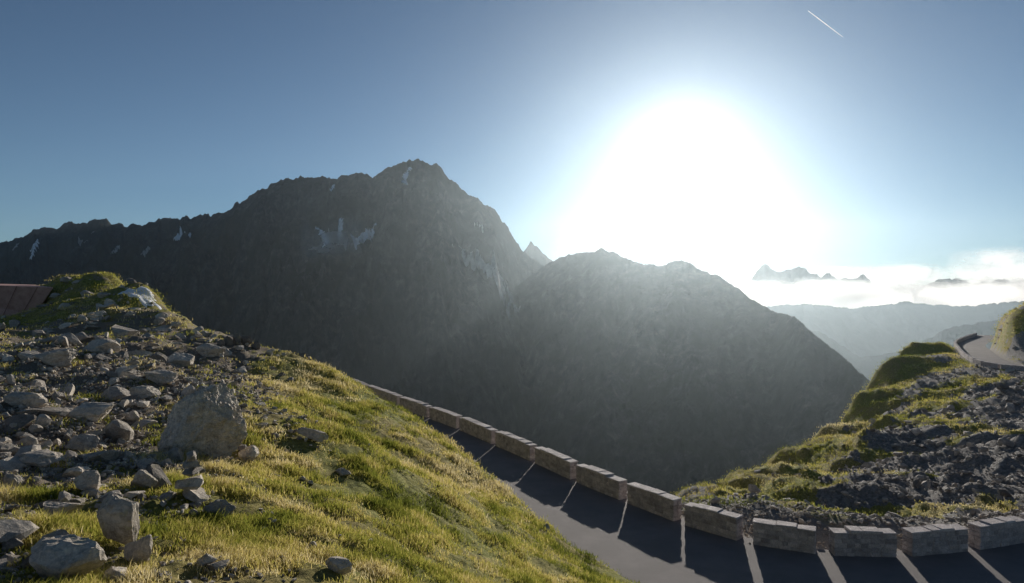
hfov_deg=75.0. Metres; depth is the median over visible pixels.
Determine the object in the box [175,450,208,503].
stone cairn
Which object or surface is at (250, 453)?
boulder
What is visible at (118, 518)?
boulder
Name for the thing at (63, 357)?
boulder
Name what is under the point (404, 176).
snow patch
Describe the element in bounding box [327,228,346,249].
snow patch
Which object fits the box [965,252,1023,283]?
cloud
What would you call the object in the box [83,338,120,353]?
boulder
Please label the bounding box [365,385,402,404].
stone parapet wall
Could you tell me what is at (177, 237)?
snow patch
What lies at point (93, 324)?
stone cairn
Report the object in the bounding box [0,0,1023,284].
sky
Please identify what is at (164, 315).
boulder
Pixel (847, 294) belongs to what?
cloud
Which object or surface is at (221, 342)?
boulder
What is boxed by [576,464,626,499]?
stone parapet wall
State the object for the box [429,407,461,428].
stone parapet wall
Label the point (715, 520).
stone parapet wall
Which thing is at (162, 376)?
boulder
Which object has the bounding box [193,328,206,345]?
stone cairn
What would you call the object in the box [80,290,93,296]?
boulder
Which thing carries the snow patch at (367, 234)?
on the mountain range
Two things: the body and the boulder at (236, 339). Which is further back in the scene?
the body
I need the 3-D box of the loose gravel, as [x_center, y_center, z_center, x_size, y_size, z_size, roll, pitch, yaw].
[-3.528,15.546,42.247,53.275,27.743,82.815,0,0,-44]
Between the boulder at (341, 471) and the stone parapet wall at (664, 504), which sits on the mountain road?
the stone parapet wall at (664, 504)
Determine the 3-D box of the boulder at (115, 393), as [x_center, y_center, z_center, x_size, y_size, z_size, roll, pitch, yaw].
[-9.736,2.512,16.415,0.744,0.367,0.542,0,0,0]
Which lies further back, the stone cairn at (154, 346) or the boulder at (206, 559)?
the stone cairn at (154, 346)
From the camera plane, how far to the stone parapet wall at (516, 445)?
40.95 m
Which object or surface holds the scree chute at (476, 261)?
on the mountain range
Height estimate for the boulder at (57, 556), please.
0.353 m
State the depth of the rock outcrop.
45.28 m
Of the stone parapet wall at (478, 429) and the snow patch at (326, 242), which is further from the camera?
the snow patch at (326, 242)
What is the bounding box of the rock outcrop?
[119,286,161,309]
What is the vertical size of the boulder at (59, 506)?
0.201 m
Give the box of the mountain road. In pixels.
[409,335,1023,582]
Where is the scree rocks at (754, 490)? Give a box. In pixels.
[681,306,1023,519]
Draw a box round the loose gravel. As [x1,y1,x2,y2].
[0,342,1023,582]
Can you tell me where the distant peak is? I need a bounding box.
[524,241,551,265]
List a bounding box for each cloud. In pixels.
[708,267,1023,285]
[733,281,1018,287]
[739,280,1023,308]
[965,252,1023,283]
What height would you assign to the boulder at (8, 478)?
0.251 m
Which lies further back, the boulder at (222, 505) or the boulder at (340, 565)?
the boulder at (222, 505)
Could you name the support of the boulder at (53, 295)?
on the alpine hillside terrain at (412, 486)
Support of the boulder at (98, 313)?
on the alpine hillside terrain at (412, 486)
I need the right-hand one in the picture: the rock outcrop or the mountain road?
the mountain road
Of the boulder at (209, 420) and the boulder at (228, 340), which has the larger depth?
the boulder at (228, 340)
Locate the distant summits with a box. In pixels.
[748,264,1020,286]
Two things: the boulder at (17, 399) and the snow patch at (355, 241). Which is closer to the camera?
the boulder at (17, 399)
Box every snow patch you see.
[30,239,38,259]
[141,246,149,256]
[173,227,190,240]
[315,227,331,248]
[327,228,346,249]
[338,218,343,238]
[350,233,361,249]
[358,223,376,242]
[401,167,411,184]
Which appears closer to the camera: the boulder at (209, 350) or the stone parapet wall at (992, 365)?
the boulder at (209, 350)
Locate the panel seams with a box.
[3,286,37,314]
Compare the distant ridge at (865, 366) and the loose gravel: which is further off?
the distant ridge at (865, 366)
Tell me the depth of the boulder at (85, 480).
8.22 m
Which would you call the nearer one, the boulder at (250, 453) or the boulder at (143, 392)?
the boulder at (250, 453)
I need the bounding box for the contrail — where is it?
[809,11,840,35]
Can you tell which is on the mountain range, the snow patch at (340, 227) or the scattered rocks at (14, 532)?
the snow patch at (340, 227)
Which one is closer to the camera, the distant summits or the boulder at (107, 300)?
the boulder at (107, 300)
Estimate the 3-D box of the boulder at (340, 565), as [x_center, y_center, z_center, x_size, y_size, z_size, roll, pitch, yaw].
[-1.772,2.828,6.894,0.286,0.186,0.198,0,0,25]
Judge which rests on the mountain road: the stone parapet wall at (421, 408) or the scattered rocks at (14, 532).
the stone parapet wall at (421, 408)
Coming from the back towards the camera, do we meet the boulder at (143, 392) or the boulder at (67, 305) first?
the boulder at (67, 305)
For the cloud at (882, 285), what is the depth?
11738.85 m
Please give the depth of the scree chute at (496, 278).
2062.01 m
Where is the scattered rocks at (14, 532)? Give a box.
[0,271,587,582]
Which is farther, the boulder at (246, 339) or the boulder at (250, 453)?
the boulder at (246, 339)
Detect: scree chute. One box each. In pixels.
[452,244,520,312]
[480,261,512,318]
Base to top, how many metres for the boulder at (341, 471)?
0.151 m
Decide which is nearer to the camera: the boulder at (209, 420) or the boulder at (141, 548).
the boulder at (141, 548)
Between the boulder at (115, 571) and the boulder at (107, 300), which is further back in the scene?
the boulder at (107, 300)
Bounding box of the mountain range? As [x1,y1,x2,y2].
[0,159,869,495]
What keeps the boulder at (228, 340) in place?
on the alpine hillside terrain at (412, 486)
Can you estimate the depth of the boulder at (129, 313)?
37.97 m
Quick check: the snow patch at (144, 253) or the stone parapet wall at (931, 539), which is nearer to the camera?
the stone parapet wall at (931, 539)
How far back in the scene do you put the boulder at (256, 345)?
29.33 m
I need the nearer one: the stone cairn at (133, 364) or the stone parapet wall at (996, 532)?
the stone cairn at (133, 364)
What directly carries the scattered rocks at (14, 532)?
on the alpine hillside terrain at (412, 486)
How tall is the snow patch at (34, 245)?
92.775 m
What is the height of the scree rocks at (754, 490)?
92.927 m
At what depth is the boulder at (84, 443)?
11.57 m
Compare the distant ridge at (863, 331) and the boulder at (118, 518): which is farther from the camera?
the distant ridge at (863, 331)
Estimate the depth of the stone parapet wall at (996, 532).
26.18 m
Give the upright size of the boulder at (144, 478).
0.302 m
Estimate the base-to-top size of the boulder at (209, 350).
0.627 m
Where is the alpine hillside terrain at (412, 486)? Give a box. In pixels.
[0,272,1023,582]
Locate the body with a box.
[0,284,52,316]
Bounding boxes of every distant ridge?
[767,301,1023,356]
[806,319,1000,380]
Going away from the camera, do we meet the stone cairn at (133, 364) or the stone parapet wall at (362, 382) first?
the stone cairn at (133, 364)
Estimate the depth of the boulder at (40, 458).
9.17 m
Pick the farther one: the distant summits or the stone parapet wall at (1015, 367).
the distant summits
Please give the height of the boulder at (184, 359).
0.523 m
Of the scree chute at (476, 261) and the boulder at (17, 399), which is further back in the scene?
the scree chute at (476, 261)
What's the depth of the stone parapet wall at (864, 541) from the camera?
25.19 m
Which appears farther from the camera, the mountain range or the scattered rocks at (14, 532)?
the mountain range
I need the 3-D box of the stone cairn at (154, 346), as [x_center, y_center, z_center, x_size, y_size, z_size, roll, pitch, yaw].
[-13.950,2.019,25.910,0.488,0.526,0.535,0,0,0]
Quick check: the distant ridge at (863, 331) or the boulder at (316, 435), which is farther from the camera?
the distant ridge at (863, 331)
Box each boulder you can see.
[3,391,47,406]
[3,473,24,487]
[17,449,62,466]
[29,534,107,578]
[32,348,76,366]
[43,501,84,516]
[49,293,60,297]
[57,303,70,309]
[65,434,99,452]
[69,402,114,422]
[73,470,100,490]
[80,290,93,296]
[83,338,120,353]
[93,310,106,316]
[96,493,139,544]
[100,386,129,400]
[101,566,126,581]
[104,298,115,303]
[124,311,135,315]
[124,534,152,564]
[129,385,160,398]
[132,470,157,487]
[144,369,177,383]
[155,312,167,318]
[158,382,247,459]
[168,353,194,366]
[170,322,180,326]
[196,343,225,356]
[197,553,216,565]
[203,499,235,519]
[217,339,224,345]
[224,335,232,345]
[233,333,240,345]
[238,445,258,461]
[241,336,252,344]
[251,342,260,349]
[296,427,328,441]
[325,556,352,574]
[334,468,351,475]
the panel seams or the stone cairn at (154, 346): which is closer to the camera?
the stone cairn at (154, 346)
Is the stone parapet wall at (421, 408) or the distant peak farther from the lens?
the distant peak
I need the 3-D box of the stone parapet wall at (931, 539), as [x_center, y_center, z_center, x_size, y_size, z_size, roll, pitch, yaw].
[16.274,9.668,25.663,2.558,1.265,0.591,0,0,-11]
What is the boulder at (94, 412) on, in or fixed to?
on the alpine hillside terrain at (412, 486)
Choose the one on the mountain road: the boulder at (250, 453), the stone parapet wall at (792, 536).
the stone parapet wall at (792, 536)
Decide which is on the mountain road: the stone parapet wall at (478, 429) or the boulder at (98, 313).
the stone parapet wall at (478, 429)
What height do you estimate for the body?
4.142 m
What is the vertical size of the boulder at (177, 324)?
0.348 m
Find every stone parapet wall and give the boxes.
[351,379,368,384]
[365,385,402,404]
[399,397,431,417]
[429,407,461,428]
[459,417,497,443]
[495,431,536,460]
[534,447,578,478]
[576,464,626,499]
[626,482,681,520]
[684,502,743,540]
[753,518,816,553]
[828,525,896,556]
[901,524,968,556]
[967,516,1023,549]
[973,359,983,365]
[982,362,999,368]
[1001,364,1023,369]
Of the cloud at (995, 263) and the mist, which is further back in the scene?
the cloud at (995, 263)
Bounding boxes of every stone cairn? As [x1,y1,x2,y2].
[83,312,99,328]
[124,356,143,379]
[147,337,159,350]
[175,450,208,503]
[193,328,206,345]
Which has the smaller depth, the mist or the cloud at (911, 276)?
the mist
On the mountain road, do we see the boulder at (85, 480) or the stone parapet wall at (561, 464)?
the stone parapet wall at (561, 464)
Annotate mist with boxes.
[579,241,689,260]
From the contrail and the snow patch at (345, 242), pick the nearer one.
the snow patch at (345, 242)
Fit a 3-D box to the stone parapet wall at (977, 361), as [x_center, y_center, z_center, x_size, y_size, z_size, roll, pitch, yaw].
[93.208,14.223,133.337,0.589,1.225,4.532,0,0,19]

